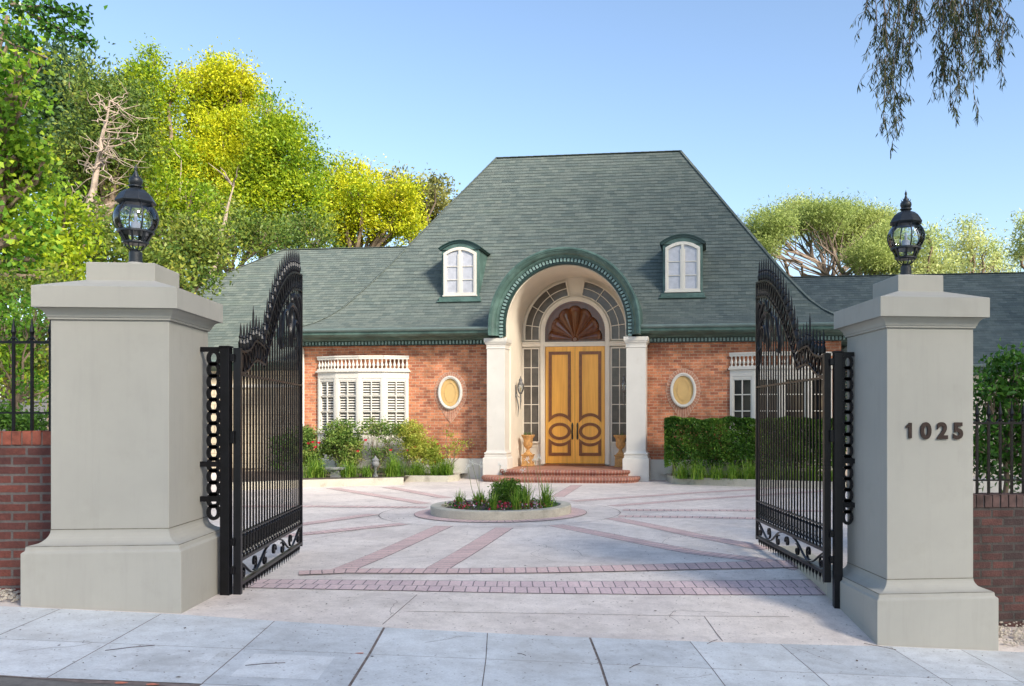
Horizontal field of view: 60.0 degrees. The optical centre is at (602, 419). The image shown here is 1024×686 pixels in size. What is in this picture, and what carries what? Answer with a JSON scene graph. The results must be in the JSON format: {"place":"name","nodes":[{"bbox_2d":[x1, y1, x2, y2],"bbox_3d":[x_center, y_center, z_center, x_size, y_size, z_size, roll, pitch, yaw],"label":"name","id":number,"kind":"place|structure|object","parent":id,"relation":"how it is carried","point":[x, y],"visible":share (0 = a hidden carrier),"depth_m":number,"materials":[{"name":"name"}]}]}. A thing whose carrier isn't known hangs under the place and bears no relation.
{"place":"outdoors","nodes":[
{"label":"outdoors","id":0,"kind":"place"},
{"bbox_2d":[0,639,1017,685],"bbox_3d":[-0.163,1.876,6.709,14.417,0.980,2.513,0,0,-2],"label":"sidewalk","id":1,"kind":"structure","parent":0,"point":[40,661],"depth_m":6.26,"materials":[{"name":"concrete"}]},
{"bbox_2d":[0,473,1023,651],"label":"driveway","id":2,"kind":"structure","parent":0,"point":[825,622],"depth_m":9.99,"materials":[{"name":"concrete"}]},
{"bbox_2d":[242,485,811,594],"bbox_3d":[-0.784,1.755,15.336,12.316,0.235,13.265,0,0,0],"label":"paving joint","id":3,"kind":"object","parent":2,"relation":"on","point":[546,572],"visible":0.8,"depth_m":9.94,"materials":[{"name":"grey concrete"}]},
{"bbox_2d":[246,579,825,594],"bbox_3d":[-0.551,1.764,9.255,6.366,0.208,0.581,0,0,-6],"label":"paving band","id":4,"kind":"object","parent":2,"relation":"on","point":[776,587],"visible":0.91,"depth_m":9.25,"materials":[{"name":"pink brick"}]},
{"bbox_2d":[242,485,831,574],"bbox_3d":[-0.785,1.691,15.740,12.313,0.110,12.457,0,0,0],"label":"paving band","id":5,"kind":"object","parent":2,"relation":"on","point":[445,564],"visible":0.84,"depth_m":11.87,"materials":[{"name":"pink brick"}]},
{"bbox_2d":[299,503,788,640],"bbox_3d":[-1.497,1.796,12.697,5.434,0.325,10.966,0,0,-19],"label":"paving joint","id":6,"kind":"object","parent":2,"relation":"on","point":[553,613],"visible":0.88,"depth_m":8.40,"materials":[{"name":"grey concrete"}]},
{"bbox_2d":[0,606,1023,685],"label":"sidewalk","id":7,"kind":"structure","parent":0,"point":[388,666],"depth_m":6.75,"materials":[{"name":"concrete"}]},
{"bbox_2d":[5,506,1011,684],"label":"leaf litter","id":8,"kind":"object","parent":7,"relation":"on","point":[510,623],"visible":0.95,"depth_m":7.75,"materials":[{"name":"brown plant"}]},
{"bbox_2d":[0,588,1023,645],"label":"gravel","id":9,"kind":"structure","parent":0,"point":[4,593],"depth_m":8.26,"materials":[{"name":"grey gravel"}]},
{"bbox_2d":[0,0,1023,396],"label":"sky","id":10,"kind":"structure","parent":0,"point":[762,97],"materials":[{"name":"blue"}]},
{"bbox_2d":[203,621,937,685],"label":"sidewalk","id":11,"kind":"structure","parent":0,"point":[338,641],"depth_m":7.07,"materials":[{"name":"grey concrete"}]},
{"bbox_2d":[114,682,156,684],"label":"paint mark","id":12,"kind":"object","parent":11,"relation":"on","point":[127,682],"visible":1,"depth_m":5.60,"materials":[{"name":"paint"}]},
{"bbox_2d":[19,536,840,677],"bbox_3d":[-1.037,1.813,9.294,6.021,0.409,6.411,0,0,0],"label":"paving crack","id":13,"kind":"object","parent":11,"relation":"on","point":[547,559],"visible":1,"depth_m":8.42,"materials":[{"name":"grey concrete"}]},
{"bbox_3d":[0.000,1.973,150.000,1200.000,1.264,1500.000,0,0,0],"label":"ground","id":14,"kind":"structure","parent":0,"visible":0},
{"bbox_2d":[0,393,48,430],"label":"shrub","id":15,"kind":"object","parent":14,"relation":"on","point":[23,422],"visible":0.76,"depth_m":9.84,"materials":[{"name":"green plant"}]},
{"bbox_2d":[0,399,48,430],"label":"neighbour wall","id":16,"kind":"structure","parent":14,"relation":"on","point":[44,403],"depth_m":15.00,"materials":[{"name":"grey stone"}]},
{"bbox_2d":[0,277,49,429],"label":"garden shrub","id":17,"kind":"object","parent":14,"relation":"on","point":[6,362],"visible":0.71,"depth_m":10.54,"materials":[{"name":"green plant"}]},
{"bbox_2d":[0,430,50,594],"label":"garden wall","id":18,"kind":"structure","parent":14,"relation":"on","point":[25,488],"depth_m":7.83,"materials":[{"name":"brick"}]},
{"bbox_2d":[0,317,50,430],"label":"iron railing","id":19,"kind":"object","parent":18,"relation":"on","point":[31,342],"visible":0.59,"depth_m":7.95,"materials":[{"name":"black metal"}]},
{"bbox_2d":[0,257,81,410],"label":"garden shrub","id":20,"kind":"object","parent":14,"relation":"on","point":[8,288],"visible":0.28,"depth_m":12.24,"materials":[{"name":"green plant"}]},
{"bbox_2d":[0,0,107,309],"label":"maple tree","id":21,"kind":"object","parent":14,"relation":"on","point":[22,175],"visible":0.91,"depth_m":13.23,"materials":[{"name":"green plant"}]},
{"bbox_2d":[0,175,120,429],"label":"bush","id":22,"kind":"object","parent":14,"relation":"on","point":[72,206],"visible":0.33,"depth_m":20.88,"materials":[{"name":"green plant"}]},
{"bbox_2d":[0,29,153,215],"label":"dark evergreen","id":23,"kind":"object","parent":14,"relation":"on","point":[64,54],"visible":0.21,"depth_m":33.45,"materials":[{"name":"green plant"}]},
{"bbox_2d":[0,676,155,685],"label":"street gutter","id":24,"kind":"object","parent":14,"relation":"on","point":[11,681],"visible":1,"depth_m":5.53,"materials":[{"name":"concrete"}]},
{"bbox_2d":[0,675,183,685],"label":"curb","id":25,"kind":"structure","parent":24,"relation":"on","point":[85,682],"depth_m":5.58,"materials":[{"name":"grey concrete"}]},
{"bbox_2d":[24,41,182,258],"bbox_3d":[-15.259,-4.725,26.715,4.374,13.406,4.560,0,0,0],"label":"dull tree","id":26,"kind":"object","parent":14,"relation":"on","point":[128,149],"visible":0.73,"depth_m":26.32,"materials":[{"name":"green plant"}]},
{"bbox_2d":[68,83,147,277],"bbox_3d":[-13.572,-3.862,24.073,3.728,11.439,1.993,0,0,37],"label":"dead tree","id":27,"kind":"object","parent":14,"relation":"on","point":[100,160],"visible":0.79,"depth_m":23.95,"materials":[{"name":"brown plant"}]},
{"bbox_2d":[21,262,222,613],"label":"gate pillar","id":28,"kind":"structure","parent":14,"relation":"on","point":[134,528],"depth_m":7.55,"materials":[{"name":"paint"}]},
{"bbox_2d":[112,164,158,262],"bbox_3d":[-4.262,-1.856,8.033,0.380,0.952,0.378,0,0,0],"label":"pillar lamp","id":29,"kind":"object","parent":28,"relation":"on","point":[135,195],"visible":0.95,"depth_m":7.99,"materials":[{"name":"metal"}]},
{"bbox_2d":[200,346,234,595],"bbox_3d":[-3.655,0.557,8.350,0.330,2.505,0.100,0,0,0],"label":"gate post","id":30,"kind":"object","parent":28,"relation":"attached to","point":[223,376],"visible":0.98,"depth_m":8.33,"materials":[{"name":"black metal"}]},
{"bbox_2d":[233,250,302,594],"bbox_3d":[-3.672,-0.211,9.810,0.075,3.840,2.915,0,0,-8],"label":"gate leaf","id":31,"kind":"object","parent":30,"relation":"attached to","point":[252,349],"visible":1,"depth_m":9.74,"materials":[{"name":"black metal"}]},
{"bbox_2d":[59,190,213,293],"bbox_3d":[-12.832,-2.048,23.064,5.144,8.013,3.274,0,0,0],"label":"bush","id":32,"kind":"object","parent":14,"relation":"on","point":[154,255],"visible":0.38,"depth_m":22.84,"materials":[{"name":"green plant"}]},
{"bbox_2d":[104,33,219,247],"bbox_3d":[-21.122,-7.709,40.432,7.311,19.388,6.221,0,0,0],"label":"yellow tree","id":33,"kind":"object","parent":14,"relation":"on","point":[171,92],"visible":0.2,"depth_m":39.80,"materials":[{"name":"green plant"}]},
{"bbox_2d":[115,147,233,244],"bbox_3d":[-14.150,-3.429,29.044,3.798,10.795,4.099,0,0,0],"label":"bush","id":34,"kind":"object","parent":14,"relation":"on","point":[192,196],"visible":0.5,"depth_m":28.54,"materials":[{"name":"green plant"}]},
{"bbox_2d":[172,148,187,198],"bbox_3d":[-14.620,-3.823,31.041,1.012,11.353,0.476,0,0,-12],"label":"bare trunk","id":35,"kind":"object","parent":14,"relation":"on","point":[180,170],"visible":0.16,"depth_m":30.98,"materials":[{"name":"brown plant"}]},
{"bbox_2d":[129,189,258,299],"bbox_3d":[-11.656,-2.116,24.680,2.924,8.162,3.668,0,0,17],"label":"bush","id":36,"kind":"object","parent":14,"relation":"on","point":[191,235],"visible":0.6,"depth_m":24.43,"materials":[{"name":"green plant"}]},
{"bbox_2d":[147,36,280,275],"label":"yellow tree","id":37,"kind":"object","parent":14,"relation":"on","point":[223,98],"visible":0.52,"depth_m":41.89,"materials":[{"name":"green plant"}]},
{"bbox_2d":[209,164,237,354],"bbox_3d":[-13.354,-3.520,30.854,1.434,10.759,0.791,0,0,0],"label":"bare trunk","id":38,"kind":"object","parent":14,"relation":"on","point":[228,203],"visible":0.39,"depth_m":30.93,"materials":[{"name":"brown plant"}]},
{"bbox_2d":[183,179,303,341],"bbox_3d":[-13.542,-3.587,32.892,5.590,11.091,3.544,0,0,30],"label":"bush","id":39,"kind":"object","parent":14,"relation":"on","point":[252,236],"visible":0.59,"depth_m":32.46,"materials":[{"name":"green plant"}]},
{"bbox_2d":[208,79,346,263],"bbox_3d":[-14.880,-6.725,40.209,6.880,17.392,5.939,0,0,0],"label":"yellow tree","id":40,"kind":"object","parent":14,"relation":"on","point":[291,178],"visible":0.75,"depth_m":38.99,"materials":[{"name":"green plant"}]},
{"bbox_2d":[241,200,353,260],"bbox_3d":[-12.173,-3.558,35.864,5.631,11.042,3.788,0,0,36],"label":"bush","id":41,"kind":"object","parent":14,"relation":"on","point":[300,226],"visible":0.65,"depth_m":35.08,"materials":[{"name":"green plant"}]},
{"bbox_2d":[242,468,408,489],"bbox_3d":[-7.932,1.583,24.731,4.990,0.235,7.430,0,0,-25],"label":"planting bed","id":42,"kind":"object","parent":14,"relation":"on","point":[329,481],"visible":0.24,"depth_m":21.80,"materials":[{"name":"concrete"}]},
{"bbox_2d":[268,429,287,470],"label":"dark shrub","id":43,"kind":"object","parent":42,"relation":"on","point":[278,451],"visible":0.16,"depth_m":25.43,"materials":[{"name":"green plant"}]},
{"bbox_2d":[285,425,325,473],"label":"rose bush","id":44,"kind":"object","parent":42,"relation":"on","point":[309,440],"visible":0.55,"depth_m":23.42,"materials":[{"name":"green plant"}]},
{"bbox_2d":[285,450,335,477],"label":"grass clump","id":45,"kind":"object","parent":42,"relation":"on","point":[313,470],"visible":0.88,"depth_m":22.53,"materials":[{"name":"green plant"}]},
{"bbox_2d":[325,467,344,477],"bbox_3d":[-6.872,1.375,22.660,0.520,0.290,0.270,0,0,0],"label":"stone seat","id":46,"kind":"object","parent":42,"relation":"on","point":[337,474],"visible":0.88,"depth_m":22.59,"materials":[{"name":"grey stone"}]},
{"bbox_2d":[316,414,369,467],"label":"round shrub","id":47,"kind":"object","parent":42,"relation":"on","point":[339,442],"visible":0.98,"depth_m":23.55,"materials":[{"name":"green plant"}]},
{"bbox_2d":[325,457,369,477],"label":"grass clump","id":48,"kind":"object","parent":42,"relation":"on","point":[350,470],"visible":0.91,"depth_m":22.70,"materials":[{"name":"green plant"}]},
{"bbox_2d":[355,460,381,476],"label":"grass clump","id":49,"kind":"object","parent":42,"relation":"on","point":[367,473],"visible":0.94,"depth_m":22.85,"materials":[{"name":"green plant"}]},
{"bbox_2d":[372,456,378,476],"bbox_3d":[-5.911,1.222,22.896,0.200,0.555,0.200,0,0,0],"label":"garden lantern","id":50,"kind":"object","parent":42,"relation":"on","point":[375,461],"visible":0.97,"depth_m":22.84,"materials":[{"name":"grey stone"}]},
{"bbox_2d":[355,415,411,472],"bbox_3d":[-5.933,0.684,23.889,1.640,1.650,0.976,0,0,0],"label":"airy shrub","id":51,"kind":"object","parent":42,"relation":"on","point":[380,430],"visible":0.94,"depth_m":23.83,"materials":[{"name":"green plant"}]},
{"bbox_2d":[370,452,417,476],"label":"grass clump","id":52,"kind":"object","parent":42,"relation":"on","point":[392,470],"visible":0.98,"depth_m":22.93,"materials":[{"name":"green plant"}]},
{"bbox_2d":[393,417,449,471],"bbox_3d":[-4.933,0.720,23.992,1.660,1.580,1.140,0,0,0],"label":"golden shrub","id":53,"kind":"object","parent":42,"relation":"on","point":[415,446],"visible":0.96,"depth_m":23.81,"materials":[{"name":"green plant"}]},
{"bbox_2d":[304,144,432,247],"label":"yellow tree","id":54,"kind":"object","parent":14,"relation":"on","point":[366,202],"visible":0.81,"depth_m":45.30,"materials":[{"name":"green plant"}]},
{"bbox_2d":[371,161,460,243],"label":"round tree","id":55,"kind":"object","parent":14,"relation":"on","point":[435,196],"visible":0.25,"depth_m":61.50,"materials":[{"name":"green plant"}]},
{"bbox_2d":[404,472,467,481],"bbox_3d":[-4.489,1.593,24.288,1.470,0.215,2.431,0,0,0],"label":"planting bed","id":56,"kind":"object","parent":14,"relation":"on","point":[438,478],"visible":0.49,"depth_m":23.14,"materials":[{"name":"concrete"}]},
{"bbox_2d":[405,459,432,474],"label":"grass clump","id":57,"kind":"object","parent":56,"relation":"on","point":[419,468],"visible":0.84,"depth_m":23.52,"materials":[{"name":"green plant"}]},
{"bbox_2d":[418,464,450,475],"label":"grass clump","id":58,"kind":"object","parent":56,"relation":"on","point":[434,470],"visible":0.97,"depth_m":23.45,"materials":[{"name":"green plant"}]},
{"bbox_2d":[425,455,464,475],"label":"grass clump","id":59,"kind":"object","parent":56,"relation":"on","point":[446,469],"visible":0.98,"depth_m":23.47,"materials":[{"name":"green plant"}]},
{"bbox_2d":[439,425,473,465],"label":"sparse rose","id":60,"kind":"object","parent":56,"relation":"on","point":[456,443],"visible":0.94,"depth_m":24.05,"materials":[{"name":"yellow plant"}]},
{"bbox_2d":[430,498,570,519],"bbox_3d":[-1.780,1.601,15.470,2.450,0.217,2.450,0,0,0],"label":"round planter","id":61,"kind":"object","parent":14,"relation":"on","point":[442,510],"visible":0.63,"depth_m":14.48,"materials":[{"name":"concrete"}]},
{"bbox_2d":[454,490,469,507],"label":"strappy plant","id":62,"kind":"object","parent":61,"relation":"on","point":[459,500],"visible":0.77,"depth_m":15.32,"materials":[{"name":"green plant"}]},
{"bbox_2d":[465,464,475,503],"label":"agapanthus","id":63,"kind":"object","parent":61,"relation":"on","point":[470,481],"visible":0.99,"depth_m":15.50,"materials":[{"name":"plant"}]},
{"bbox_2d":[473,488,486,505],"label":"strappy plant","id":64,"kind":"object","parent":61,"relation":"on","point":[479,499],"visible":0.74,"depth_m":15.47,"materials":[{"name":"green plant"}]},
{"bbox_2d":[480,488,501,509],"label":"strappy plant","id":65,"kind":"object","parent":61,"relation":"in","point":[492,501],"visible":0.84,"depth_m":14.71,"materials":[{"name":"green plant"}]},
{"bbox_2d":[453,499,545,509],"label":"bedding flowers","id":66,"kind":"object","parent":61,"relation":"on","point":[502,505],"visible":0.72,"depth_m":14.99,"materials":[{"name":"red plant"}]},
{"bbox_2d":[447,498,551,509],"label":"bedding flowers","id":67,"kind":"object","parent":61,"relation":"on","point":[484,505],"visible":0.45,"depth_m":15.21,"materials":[{"name":"red plant"}]},
{"bbox_2d":[459,502,542,509],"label":"bedding flowers","id":68,"kind":"object","parent":61,"relation":"on","point":[506,505],"visible":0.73,"depth_m":14.98,"materials":[{"name":"plant"}]},
{"bbox_2d":[445,498,557,509],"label":"ground cover","id":69,"kind":"object","parent":61,"relation":"on","point":[528,506],"visible":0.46,"depth_m":15.06,"materials":[{"name":"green plant"}]},
{"bbox_2d":[484,475,523,503],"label":"box bush","id":70,"kind":"object","parent":61,"relation":"on","point":[503,489],"visible":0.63,"depth_m":15.45,"materials":[{"name":"green plant"}]},
{"bbox_2d":[506,485,531,509],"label":"strappy plant","id":71,"kind":"object","parent":61,"relation":"on","point":[515,501],"visible":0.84,"depth_m":14.70,"materials":[{"name":"green plant"}]},
{"bbox_2d":[516,482,539,507],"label":"strappy plant","id":72,"kind":"object","parent":61,"relation":"on","point":[527,497],"visible":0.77,"depth_m":15.16,"materials":[{"name":"green plant"}]},
{"bbox_2d":[532,458,540,506],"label":"agapanthus","id":73,"kind":"object","parent":61,"relation":"on","point":[538,481],"visible":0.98,"depth_m":15.10,"materials":[{"name":"plant"}]},
{"bbox_2d":[535,481,557,507],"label":"strappy plant","id":74,"kind":"object","parent":61,"relation":"on","point":[546,495],"visible":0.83,"depth_m":15.21,"materials":[{"name":"green plant"}]},
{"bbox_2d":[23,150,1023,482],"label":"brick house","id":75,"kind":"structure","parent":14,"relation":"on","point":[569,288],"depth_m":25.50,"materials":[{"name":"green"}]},
{"bbox_2d":[315,355,410,467],"bbox_3d":[-6.821,-0.210,24.826,2.790,3.160,0.445,0,0,7],"label":"bay window","id":76,"kind":"structure","parent":75,"relation":"in","point":[357,393],"depth_m":24.75,"materials":[{"name":"white paint"}]},
{"bbox_2d":[515,376,523,412],"bbox_3d":[-2.349,-0.650,24.879,0.245,1.160,0.187,0,0,-15],"label":"wall lantern","id":77,"kind":"object","parent":75,"relation":"attached to","point":[520,382],"depth_m":24.87,"materials":[{"name":"grey metal"}]},
{"bbox_2d":[521,433,534,465],"bbox_3d":[-2.144,0.828,25.247,0.402,1.033,0.397,0,0,0],"label":"urn","id":78,"kind":"object","parent":75,"relation":"on","point":[528,440],"visible":1,"depth_m":25.12,"materials":[{"name":"ceramic"}]},
{"bbox_2d":[545,347,574,462],"bbox_3d":[-1.244,-0.415,25.607,0.868,3.400,0.162,0,0,7],"label":"door","id":79,"kind":"structure","parent":75,"relation":"in","point":[559,361],"depth_m":25.62,"materials":[{"name":"brown wood"}]},
{"bbox_2d":[575,346,604,463],"bbox_3d":[-0.374,-0.415,25.499,0.868,3.400,0.162,0,0,7],"label":"door","id":80,"kind":"structure","parent":75,"relation":"in","point":[589,360],"depth_m":25.51,"materials":[{"name":"brown wood"}]},
{"bbox_2d":[614,431,625,466],"bbox_3d":[0.509,0.830,24.918,0.398,1.031,0.400,0,0,18],"label":"urn","id":81,"kind":"object","parent":75,"relation":"on","point":[620,446],"visible":0.9,"depth_m":24.79,"materials":[{"name":"ceramic"}]},
{"bbox_2d":[620,374,625,406],"bbox_3d":[0.617,-0.690,24.508,0.245,1.160,0.187,0,0,30],"label":"wall lantern","id":82,"kind":"object","parent":75,"relation":"attached to","point":[623,381],"depth_m":24.49,"materials":[{"name":"grey metal"}]},
{"bbox_2d":[728,351,831,470],"bbox_3d":[4.739,-0.210,23.381,2.790,3.160,0.445,0,0,7],"label":"bay window","id":83,"kind":"structure","parent":75,"relation":"in","point":[742,378],"depth_m":23.39,"materials":[{"name":"white paint"}]},
{"bbox_2d":[660,473,846,489],"bbox_3d":[4.373,1.585,22.549,6.400,0.230,3.200,0,0,17],"label":"planting bed","id":84,"kind":"object","parent":14,"relation":"on","point":[728,482],"visible":0.31,"depth_m":21.71,"materials":[{"name":"concrete"}]},
{"bbox_2d":[666,461,694,478],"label":"grass clump","id":85,"kind":"object","parent":84,"relation":"on","point":[680,473],"visible":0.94,"depth_m":22.17,"materials":[{"name":"green plant"}]},
{"bbox_2d":[681,457,712,479],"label":"grass clump","id":86,"kind":"object","parent":84,"relation":"on","point":[697,472],"visible":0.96,"depth_m":21.94,"materials":[{"name":"green plant"}]},
{"bbox_2d":[703,462,727,479],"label":"grass clump","id":87,"kind":"object","parent":84,"relation":"on","point":[715,474],"visible":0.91,"depth_m":21.86,"materials":[{"name":"green plant"}]},
{"bbox_2d":[713,462,749,479],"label":"grass clump","id":88,"kind":"object","parent":84,"relation":"on","point":[732,474],"visible":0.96,"depth_m":21.75,"materials":[{"name":"green plant"}]},
{"bbox_2d":[735,461,767,478],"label":"grass clump","id":89,"kind":"object","parent":84,"relation":"on","point":[750,473],"visible":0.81,"depth_m":21.64,"materials":[{"name":"green plant"}]},
{"bbox_2d":[663,415,846,476],"bbox_3d":[3.889,0.717,22.690,4.639,1.647,0.960,0,0,7],"label":"clipped hedge","id":90,"kind":"object","parent":84,"relation":"on","point":[674,424],"visible":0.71,"depth_m":22.46,"materials":[{"name":"green plant"}]},
{"bbox_2d":[754,462,779,479],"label":"grass clump","id":91,"kind":"object","parent":84,"relation":"on","point":[769,473],"visible":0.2,"depth_m":21.64,"materials":[{"name":"green plant"}]},
{"bbox_2d":[779,460,801,480],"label":"grass clump","id":92,"kind":"object","parent":84,"relation":"on","point":[793,473],"visible":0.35,"depth_m":21.43,"materials":[{"name":"green plant"}]},
{"bbox_2d":[795,459,822,480],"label":"grass clump","id":93,"kind":"object","parent":84,"relation":"on","point":[811,473],"visible":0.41,"depth_m":21.38,"materials":[{"name":"green plant"}]},
{"bbox_2d":[779,546,831,595],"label":"kerb wall","id":94,"kind":"structure","parent":14,"relation":"on","point":[818,582],"depth_m":9.95,"materials":[{"name":"concrete"}]},
{"bbox_2d":[739,185,917,276],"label":"umbrella pine","id":95,"kind":"object","parent":14,"relation":"on","point":[849,234],"visible":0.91,"depth_m":52.78,"materials":[{"name":"green plant"}]},
{"bbox_2d":[827,275,998,650],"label":"gate pillar","id":96,"kind":"structure","parent":14,"relation":"on","point":[907,580],"depth_m":8.22,"materials":[{"name":"paint"}]},
{"bbox_2d":[830,351,854,608],"bbox_3d":[2.455,0.672,8.980,0.270,2.735,0.100,0,0,0],"label":"gate post","id":97,"kind":"object","parent":96,"relation":"attached to","point":[841,503],"visible":0.98,"depth_m":8.94,"materials":[{"name":"black metal"}]},
{"bbox_2d":[756,258,830,583],"bbox_3d":[2.189,-0.211,10.448,0.075,3.840,2.915,0,0,-4],"label":"gate leaf","id":98,"kind":"object","parent":97,"relation":"attached to","point":[770,287],"visible":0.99,"depth_m":10.38,"materials":[{"name":"black metal"}]},
{"bbox_2d":[887,191,924,274],"bbox_3d":[3.003,-1.827,8.717,0.348,0.894,0.366,0,0,0],"label":"pillar lamp","id":99,"kind":"object","parent":96,"relation":"on","point":[906,217],"visible":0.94,"depth_m":8.68,"materials":[{"name":"metal"}]},
{"bbox_2d":[882,215,983,274],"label":"conifer","id":100,"kind":"object","parent":14,"relation":"on","point":[930,264],"visible":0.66,"depth_m":51.51,"materials":[{"name":"green plant"}]},
{"bbox_2d":[850,0,1022,159],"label":"weeping tree","id":101,"kind":"object","parent":14,"relation":"on","point":[954,21],"visible":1,"depth_m":8.89,"materials":[{"name":"green plant"}]},
{"bbox_2d":[937,212,1023,272],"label":"conifer","id":102,"kind":"object","parent":14,"relation":"on","point":[994,258],"visible":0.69,"depth_m":54.10,"materials":[{"name":"green plant"}]},
{"bbox_2d":[973,481,1021,492],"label":"white wall","id":103,"kind":"structure","parent":14,"relation":"on","point":[994,489],"depth_m":13.50,"materials":[{"name":"paint"}]},
{"bbox_2d":[973,492,1023,626],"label":"garden wall","id":104,"kind":"structure","parent":14,"relation":"on","point":[998,544],"depth_m":8.72,"materials":[{"name":"brick"}]},
{"bbox_2d":[973,400,1023,493],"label":"iron railing","id":105,"kind":"object","parent":104,"relation":"on","point":[988,422],"visible":0.67,"depth_m":8.85,"materials":[{"name":"metal"}]},
{"bbox_2d":[973,337,1023,492],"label":"broadleaf shrub","id":106,"kind":"object","parent":14,"relation":"on","point":[1002,390],"visible":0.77,"depth_m":10.21,"materials":[{"name":"green plant"}]},
{"bbox_2d":[1000,208,1023,271],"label":"conifer","id":107,"kind":"object","parent":14,"relation":"on","point":[1018,254],"visible":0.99,"depth_m":49.66,"materials":[{"name":"green plant"}]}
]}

